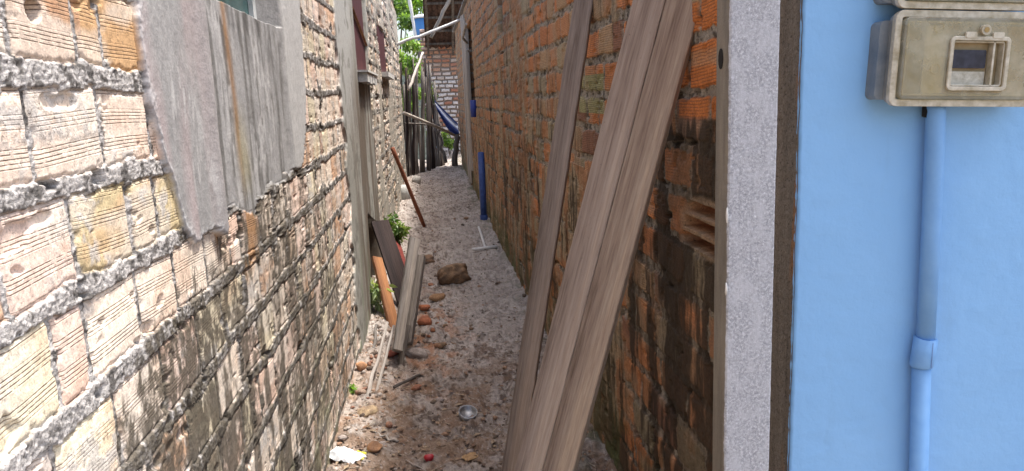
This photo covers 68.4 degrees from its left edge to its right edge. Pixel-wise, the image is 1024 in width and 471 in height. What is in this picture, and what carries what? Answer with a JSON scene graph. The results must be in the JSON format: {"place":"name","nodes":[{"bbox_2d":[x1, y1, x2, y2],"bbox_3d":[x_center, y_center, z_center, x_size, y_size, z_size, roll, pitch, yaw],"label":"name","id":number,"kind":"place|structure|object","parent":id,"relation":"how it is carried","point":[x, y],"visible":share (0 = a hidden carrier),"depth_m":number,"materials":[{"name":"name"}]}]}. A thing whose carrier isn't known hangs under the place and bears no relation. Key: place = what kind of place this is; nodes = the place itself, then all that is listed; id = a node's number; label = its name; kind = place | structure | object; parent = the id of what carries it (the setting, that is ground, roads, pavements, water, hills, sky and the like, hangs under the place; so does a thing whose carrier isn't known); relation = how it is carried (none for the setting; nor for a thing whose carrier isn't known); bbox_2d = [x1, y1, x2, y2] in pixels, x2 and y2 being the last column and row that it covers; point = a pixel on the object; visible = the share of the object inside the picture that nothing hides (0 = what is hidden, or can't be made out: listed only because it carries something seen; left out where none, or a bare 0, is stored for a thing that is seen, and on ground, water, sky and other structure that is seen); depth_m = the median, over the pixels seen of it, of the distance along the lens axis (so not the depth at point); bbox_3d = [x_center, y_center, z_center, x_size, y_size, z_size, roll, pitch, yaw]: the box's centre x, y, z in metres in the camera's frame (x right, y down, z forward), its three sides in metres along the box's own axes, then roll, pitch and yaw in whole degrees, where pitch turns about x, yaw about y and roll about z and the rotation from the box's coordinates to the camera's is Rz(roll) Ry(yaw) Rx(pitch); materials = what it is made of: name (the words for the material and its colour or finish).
{"place":"outdoors","nodes":[
{"label":"outdoors","id":0,"kind":"place"},
{"bbox_2d":[397,7,421,61],"label":"sky","id":1,"kind":"structure","parent":0,"point":[409,33],"materials":[{"name":"white"}]},
{"bbox_2d":[408,0,417,40],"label":"pole","id":2,"kind":"object","parent":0,"point":[412,16],"visible":0.8,"depth_m":21.06,"materials":[{"name":"white plastic"}]},
{"bbox_2d":[430,0,450,37],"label":"pole","id":3,"kind":"object","parent":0,"point":[445,7],"visible":0.9,"depth_m":19.68,"materials":[{"name":"grey wood"}]},
{"bbox_2d":[327,150,616,470],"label":"path","id":4,"kind":"structure","parent":0,"point":[465,235],"depth_m":4.85,"materials":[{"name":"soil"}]},
{"bbox_2d":[329,446,365,463],"bbox_3d":[-0.772,0.996,3.463,0.192,0.055,0.094,3,12,28],"label":"plastic bag","id":5,"kind":"object","parent":4,"relation":"on","point":[345,454],"visible":0.97,"depth_m":3.44,"materials":[{"name":"white plastic"}]},
{"bbox_2d":[349,383,356,393],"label":"seedling","id":6,"kind":"object","parent":4,"relation":"on","point":[352,386],"visible":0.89,"depth_m":4.31,"materials":[{"name":"green plant"}]},
{"bbox_2d":[356,361,366,370],"bbox_3d":[-0.919,0.789,4.589,0.073,0.058,0.058,-6,18,-36],"label":"brick fragment","id":7,"kind":"object","parent":4,"relation":"on","point":[361,365],"visible":0.99,"depth_m":4.57,"materials":[{"name":"orange brick"}]},
{"bbox_2d":[358,389,366,393],"bbox_3d":[-0.850,0.887,4.274,0.053,0.033,0.044,8,16,9],"label":"brick fragment","id":8,"kind":"object","parent":4,"relation":"on","point":[362,391],"visible":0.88,"depth_m":4.26,"materials":[{"name":"brick"}]},
{"bbox_2d":[357,405,377,416],"bbox_3d":[-0.769,0.943,4.018,0.114,0.057,0.101,-12,16,-9],"label":"stone","id":9,"kind":"object","parent":4,"relation":"on","point":[368,410],"visible":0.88,"depth_m":4.00,"materials":[{"name":"beige stone"}]},
{"bbox_2d":[366,441,381,452],"bbox_3d":[-0.650,0.998,3.557,0.071,0.052,0.066,-6,13,10],"label":"stone","id":10,"kind":"object","parent":4,"relation":"on","point":[374,446],"visible":1,"depth_m":3.54,"materials":[{"name":"brown stone"}]},
{"bbox_2d":[372,324,377,348],"bbox_3d":[-0.930,0.726,5.082,0.033,0.032,0.523,-3,21,-6],"label":"stick","id":11,"kind":"object","parent":4,"relation":"on","point":[375,337],"visible":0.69,"depth_m":5.15,"materials":[{"name":"beige wood"}]},
{"bbox_2d":[364,322,388,400],"bbox_3d":[-0.802,0.745,4.466,0.032,0.033,0.799,-2,28,2],"label":"stick","id":12,"kind":"object","parent":4,"relation":"on","point":[371,377],"visible":0.92,"depth_m":4.43,"materials":[{"name":"beige wood"}]},
{"bbox_2d":[370,277,396,314],"bbox_3d":[-1.034,0.474,5.838,0.293,0.320,0.237,7,14,40],"label":"weed","id":13,"kind":"object","parent":4,"relation":"on","point":[376,300],"visible":0.66,"depth_m":5.81,"materials":[{"name":"green plant"}]},
{"bbox_2d":[372,256,396,326],"bbox_3d":[-0.969,0.435,5.769,0.089,0.032,0.751,14,36,-34],"label":"board","id":14,"kind":"object","parent":4,"relation":"on","point":[385,294],"visible":0.94,"depth_m":5.75,"materials":[{"name":"orange wood"}]},
{"bbox_2d":[375,325,394,390],"bbox_3d":[-0.782,0.761,4.657,0.024,0.028,0.812,-2,23,0],"label":"stick","id":15,"kind":"object","parent":4,"relation":"on","point":[385,359],"visible":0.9,"depth_m":4.65,"materials":[{"name":"beige wood"}]},
{"bbox_2d":[374,431,398,441],"bbox_3d":[-0.625,0.996,3.728,0.170,0.025,0.029,9,15,35],"label":"twig","id":16,"kind":"object","parent":4,"relation":"on","point":[387,438],"visible":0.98,"depth_m":3.72,"materials":[{"name":"grey wood"}]},
{"bbox_2d":[371,220,403,304],"bbox_3d":[-0.978,0.233,6.240,0.158,0.847,0.030,-8,-29,-29],"label":"board","id":17,"kind":"object","parent":4,"relation":"on","point":[389,250],"visible":0.76,"depth_m":6.27,"materials":[{"name":"wood"}]},
{"bbox_2d":[385,421,392,427],"bbox_3d":[-0.630,0.969,3.857,0.035,0.034,0.044,7,6,32],"label":"clay crumb","id":18,"kind":"object","parent":4,"relation":"on","point":[389,424],"visible":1,"depth_m":3.84,"materials":[{"name":"brown soil"}]},
{"bbox_2d":[388,350,398,356],"bbox_3d":[-0.768,0.761,4.887,0.095,0.051,0.122,-5,4,33],"label":"brick fragment","id":19,"kind":"object","parent":4,"relation":"on","point":[391,353],"visible":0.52,"depth_m":4.84,"materials":[{"name":"red brick"}]},
{"bbox_2d":[384,211,410,244],"bbox_3d":[-1.211,-0.006,7.958,0.371,0.505,0.285,3,12,28],"label":"weed","id":20,"kind":"object","parent":4,"relation":"on","point":[399,230],"visible":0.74,"depth_m":7.90,"materials":[{"name":"green plant"}]},
{"bbox_2d":[396,241,404,264],"bbox_3d":[-1.067,0.259,7.306,0.114,0.029,1.572,38,5,-22],"label":"board","id":21,"kind":"object","parent":4,"relation":"on","point":[401,252],"visible":0.21,"depth_m":7.60,"materials":[{"name":"red paint"}]},
{"bbox_2d":[401,184,410,199],"bbox_3d":[-1.781,-0.687,12.421,0.202,0.314,0.181,-13,9,-18],"label":"stone","id":22,"kind":"object","parent":4,"relation":"on","point":[405,195],"visible":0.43,"depth_m":12.35,"materials":[{"name":"white stone"}]},
{"bbox_2d":[393,374,420,388],"bbox_3d":[-0.619,0.855,4.437,0.022,0.023,0.204,7,18,42],"label":"twig","id":23,"kind":"object","parent":4,"relation":"on","point":[405,381],"visible":1,"depth_m":4.43,"materials":[{"name":"wood"}]},
{"bbox_2d":[390,147,425,226],"bbox_3d":[-1.323,-0.606,9.666,0.060,1.159,0.058,7,37,41],"label":"rusty bar","id":24,"kind":"object","parent":4,"relation":"on","point":[404,177],"visible":1,"depth_m":9.63,"materials":[{"name":"brown metal"}]},
{"bbox_2d":[392,236,425,364],"bbox_3d":[-0.685,0.422,5.013,0.101,0.750,0.710,-1,11,6],"label":"split post","id":25,"kind":"object","parent":4,"relation":"on","point":[410,294],"visible":0.99,"depth_m":4.99,"materials":[{"name":"wood"}]},
{"bbox_2d":[399,33,423,151],"bbox_3d":[-2.640,-3.451,19.188,1.011,3.290,0.804,5,13,33],"label":"shrub","id":26,"kind":"object","parent":4,"relation":"on","point":[413,45],"visible":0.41,"depth_m":18.95,"materials":[{"name":"green plant"}]},
{"bbox_2d":[405,460,425,470],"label":"twig","id":27,"kind":"object","parent":4,"relation":"on","point":[415,465],"visible":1,"depth_m":3.42,"materials":[{"name":"wood"}]},
{"bbox_2d":[405,347,427,358],"bbox_3d":[-0.626,0.767,4.906,0.168,0.064,0.105,10,15,19],"label":"stone","id":28,"kind":"object","parent":4,"relation":"on","point":[413,352],"visible":0.94,"depth_m":4.87,"materials":[{"name":"grey stone"}]},
{"bbox_2d":[412,175,420,183],"bbox_3d":[-1.927,-1.106,15.167,0.190,0.211,0.239,-5,11,-13],"label":"stone","id":29,"kind":"object","parent":4,"relation":"on","point":[416,179],"visible":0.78,"depth_m":15.08,"materials":[{"name":"grey stone"}]},
{"bbox_2d":[411,384,421,390],"bbox_3d":[-0.549,0.873,4.330,0.038,0.027,0.073,12,22,42],"label":"brick fragment","id":30,"kind":"object","parent":4,"relation":"on","point":[415,387],"visible":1,"depth_m":4.32,"materials":[{"name":"brown brick"}]},
{"bbox_2d":[406,66,438,119],"bbox_3d":[-2.728,-3.672,22.052,1.089,2.688,1.186,5,13,34],"label":"shrub","id":31,"kind":"object","parent":4,"relation":"on","point":[419,78],"visible":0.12,"depth_m":21.69,"materials":[{"name":"green plant"}]},
{"bbox_2d":[417,315,431,325],"bbox_3d":[-0.643,0.637,5.548,0.107,0.086,0.122,1,11,17],"label":"brick fragment","id":32,"kind":"object","parent":4,"relation":"on","point":[425,320],"visible":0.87,"depth_m":5.51,"materials":[{"name":"orange brick"}]},
{"bbox_2d":[419,304,430,310],"bbox_3d":[-0.695,0.569,5.941,0.100,0.059,0.131,-6,5,-26],"label":"brick fragment","id":33,"kind":"object","parent":4,"relation":"on","point":[425,307],"visible":0.89,"depth_m":5.90,"materials":[{"name":"orange brick"}]},
{"bbox_2d":[423,454,433,461],"bbox_3d":[-0.385,1.029,3.491,0.050,0.034,0.032,-3,11,-6],"label":"bottle cap","id":34,"kind":"object","parent":4,"relation":"on","point":[428,457],"visible":1,"depth_m":3.48,"materials":[{"name":"red plastic"}]},
{"bbox_2d":[424,254,434,262],"bbox_3d":[-0.875,0.246,7.792,0.160,0.107,0.169,-5,11,-12],"label":"stone","id":35,"kind":"object","parent":4,"relation":"on","point":[429,258],"visible":0.52,"depth_m":7.73,"materials":[{"name":"brown stone"}]},
{"bbox_2d":[400,58,459,176],"bbox_3d":[-2.039,-2.722,17.049,0.767,2.599,3.569,1,11,16],"label":"stake fence","id":36,"kind":"object","parent":4,"relation":"on","point":[434,156],"visible":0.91,"depth_m":16.96,"materials":[{"name":"brown wood"}]},
{"bbox_2d":[407,52,423,90],"bbox_3d":[-1.947,-3.341,15.283,0.071,0.077,1.215,0,49,13],"label":"pole","id":37,"kind":"object","parent":36,"relation":"attached to","point":[415,71],"visible":1,"depth_m":15.23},
{"bbox_2d":[434,100,458,133],"bbox_3d":[-1.544,-2.765,18.094,0.700,0.993,0.396,-8,12,-27],"label":"hammock","id":38,"kind":"object","parent":36,"relation":"hanging from","point":[450,123],"visible":0.99,"depth_m":18.09,"materials":[{"name":"blue fabric"}]},
{"bbox_2d":[429,293,445,301],"bbox_3d":[-0.626,0.514,6.280,0.148,0.072,0.102,-12,19,-24],"label":"brick fragment","id":39,"kind":"object","parent":4,"relation":"on","point":[435,297],"visible":0.98,"depth_m":6.24,"materials":[{"name":"brown brick"}]},
{"bbox_2d":[434,342,446,348],"bbox_3d":[-0.476,0.730,5.042,0.087,0.042,0.076,3,12,45],"label":"brick fragment","id":40,"kind":"object","parent":4,"relation":"on","point":[440,345],"visible":1,"depth_m":5.01,"materials":[{"name":"brown brick"}]},
{"bbox_2d":[436,123,447,162],"bbox_3d":[-1.728,-2.257,18.419,0.178,0.988,0.160,-12,11,-4],"label":"pole","id":41,"kind":"object","parent":4,"relation":"on","point":[441,146],"visible":0.93,"depth_m":18.40,"materials":[{"name":"wood"}]},
{"bbox_2d":[441,131,453,155],"bbox_3d":[-1.841,-2.622,21.395,0.508,0.795,0.524,-8,12,-29],"label":"weed","id":42,"kind":"object","parent":4,"relation":"on","point":[448,142],"visible":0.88,"depth_m":21.31,"materials":[{"name":"green plant"}]},
{"bbox_2d":[437,263,470,284],"bbox_3d":[-0.535,0.361,6.899,0.315,0.207,0.237,-13,6,-27],"label":"rock","id":43,"kind":"object","parent":4,"relation":"on","point":[455,273],"visible":0.92,"depth_m":6.81,"materials":[{"name":"brown stone"}]},
{"bbox_2d":[452,134,459,165],"bbox_3d":[-1.361,-2.058,18.182,0.221,0.777,0.161,1,11,16],"label":"pole","id":44,"kind":"object","parent":4,"relation":"on","point":[455,151],"visible":1,"depth_m":18.15,"materials":[{"name":"wood"}]},
{"bbox_2d":[336,242,598,469],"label":"dead leaves","id":45,"kind":"object","parent":4,"relation":"on","point":[438,442],"depth_m":3.87,"materials":[{"name":"brown plant"}]},
{"bbox_2d":[338,263,598,470],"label":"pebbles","id":46,"kind":"object","parent":4,"relation":"on","point":[448,395],"visible":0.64,"depth_m":4.06,"materials":[{"name":"stone"}]},
{"bbox_2d":[459,405,477,420],"bbox_3d":[-0.231,0.935,3.958,0.100,0.060,0.100,-3,11,-6],"label":"cup","id":47,"kind":"object","parent":4,"relation":"on","point":[465,411],"visible":1,"depth_m":3.97,"materials":[{"name":"metal"}]},
{"bbox_2d":[478,152,487,220],"bbox_3d":[-0.404,-0.655,10.233,0.111,0.946,0.343,-3,11,-6],"label":"drain pipe","id":48,"kind":"object","parent":4,"relation":"on","point":[482,190],"visible":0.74,"depth_m":10.16,"materials":[{"name":"blue plastic"}]},
{"bbox_2d":[472,226,497,250],"bbox_3d":[-0.362,0.024,8.790,0.283,0.052,1.318,-3,11,-6],"label":"thin pipe","id":49,"kind":"object","parent":4,"relation":"on","point":[484,247],"visible":1,"depth_m":8.21,"materials":[{"name":"white plastic"}]},
{"bbox_2d":[501,0,592,470],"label":"batten","id":50,"kind":"object","parent":4,"relation":"on","point":[553,198],"visible":0.98,"depth_m":3.20,"materials":[{"name":"wood"}]},
{"bbox_2d":[514,0,665,470],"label":"plank","id":51,"kind":"object","parent":4,"relation":"on","point":[635,54],"visible":0.93,"depth_m":2.22,"materials":[{"name":"brown wood"}]},
{"bbox_2d":[543,0,694,470],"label":"plank","id":52,"kind":"object","parent":4,"relation":"on","point":[671,51],"visible":1,"depth_m":2.16,"materials":[{"name":"wood"}]},
{"label":"ground","id":53,"kind":"structure","parent":0,"visible":0},
{"bbox_2d":[0,0,406,470],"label":"brick house","id":54,"kind":"structure","parent":53,"relation":"on","point":[197,197],"depth_m":1.65,"materials":[{"name":"brick"}]},
{"bbox_2d":[218,0,256,18],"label":"window","id":55,"kind":"structure","parent":54,"relation":"in","point":[247,6],"depth_m":2.69,"materials":[{"name":"green glass"}]},
{"bbox_2d":[352,0,377,84],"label":"window","id":56,"kind":"structure","parent":54,"relation":"in","point":[368,77],"depth_m":6.31,"materials":[{"name":"wood"}]},
{"bbox_2d":[376,25,393,79],"bbox_3d":[-1.619,-2.313,9.599,0.130,0.610,1.550,-3,11,-6],"label":"window","id":57,"kind":"structure","parent":54,"relation":"in","point":[379,33],"depth_m":9.49,"materials":[{"name":"wood"}]},
{"bbox_2d":[397,19,459,45],"bbox_3d":[-1.609,-3.865,14.357,1.360,0.088,0.107,-22,12,-2],"label":"pole","id":58,"kind":"object","parent":54,"relation":"attached to","point":[427,33],"visible":0.89,"depth_m":14.34,"materials":[{"name":"grey wood"}]},
{"bbox_2d":[391,0,413,51],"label":"tree","id":59,"kind":"object","parent":53,"relation":"on","point":[401,7],"visible":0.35,"depth_m":28.39,"materials":[{"name":"green plant"}]},
{"bbox_2d":[397,0,422,17],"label":"tree","id":60,"kind":"object","parent":53,"relation":"on","point":[418,4],"visible":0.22,"depth_m":31.46,"materials":[{"name":"green plant"}]},
{"bbox_2d":[402,52,420,77],"bbox_3d":[-3.328,-4.255,23.944,1.275,3.191,1.298,1,11,16],"label":"shrub","id":61,"kind":"object","parent":53,"relation":"on","point":[419,72],"visible":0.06,"depth_m":23.85,"materials":[{"name":"green plant"}]},
{"bbox_2d":[402,73,425,159],"bbox_3d":[-3.316,-3.239,20.535,1.870,2.533,0.040,-3,11,-6],"label":"panel fence","id":62,"kind":"object","parent":53,"relation":"on","point":[403,81],"visible":0.01,"depth_m":20.60,"materials":[{"name":"wood"}]},
{"bbox_2d":[414,14,423,66],"bbox_3d":[-3.012,-5.824,28.258,1.272,4.791,1.272,-3,11,-6],"label":"water tank","id":63,"kind":"object","parent":53,"relation":"on","point":[419,21],"visible":0.16,"depth_m":27.42,"materials":[{"name":"blue plastic"}]},
{"bbox_2d":[420,29,460,152],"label":"brick wall","id":64,"kind":"structure","parent":53,"relation":"on","point":[443,64],"depth_m":23.38,"materials":[{"name":"brick"}]},
{"bbox_2d":[423,0,462,55],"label":"lean to","id":65,"kind":"object","parent":53,"relation":"on","point":[443,37],"visible":0.39,"depth_m":21.99,"materials":[{"name":"wood"}]},
{"bbox_2d":[452,0,1023,470],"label":"blue house","id":66,"kind":"structure","parent":53,"relation":"on","point":[848,218],"depth_m":1.62,"materials":[{"name":"paint"}]},
{"bbox_2d":[460,14,473,185],"bbox_3d":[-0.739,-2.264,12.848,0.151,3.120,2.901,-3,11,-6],"label":"wooden post","id":67,"kind":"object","parent":66,"relation":"in","point":[464,30],"depth_m":13.49,"materials":[{"name":"wood"}]},
{"bbox_2d":[470,100,476,116],"bbox_3d":[-0.586,-1.947,11.562,0.106,0.260,0.106,-3,11,-6],"label":"blue tin","id":68,"kind":"object","parent":66,"relation":"attached to","point":[473,106],"visible":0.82,"depth_m":11.52,"materials":[{"name":"paint"}]},
{"bbox_2d":[909,106,945,470],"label":"conduit","id":69,"kind":"object","parent":66,"relation":"attached to","point":[923,351],"visible":0.91,"depth_m":1.53,"materials":[{"name":"blue paint"}]},
{"bbox_2d":[865,10,1023,106],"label":"meter box","id":70,"kind":"object","parent":66,"relation":"attached to","point":[945,58],"visible":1,"depth_m":1.43,"materials":[{"name":"grey plastic"}]},
{"bbox_2d":[873,0,1023,10],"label":"meter box","id":71,"kind":"object","parent":66,"relation":"attached to","point":[1001,5],"visible":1,"depth_m":1.42,"materials":[{"name":"grey plastic"}]},
{"bbox_2d":[712,0,779,470],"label":"concrete post","id":72,"kind":"object","parent":53,"relation":"on","point":[747,56],"visible":1,"depth_m":1.43,"materials":[{"name":"grey concrete"}]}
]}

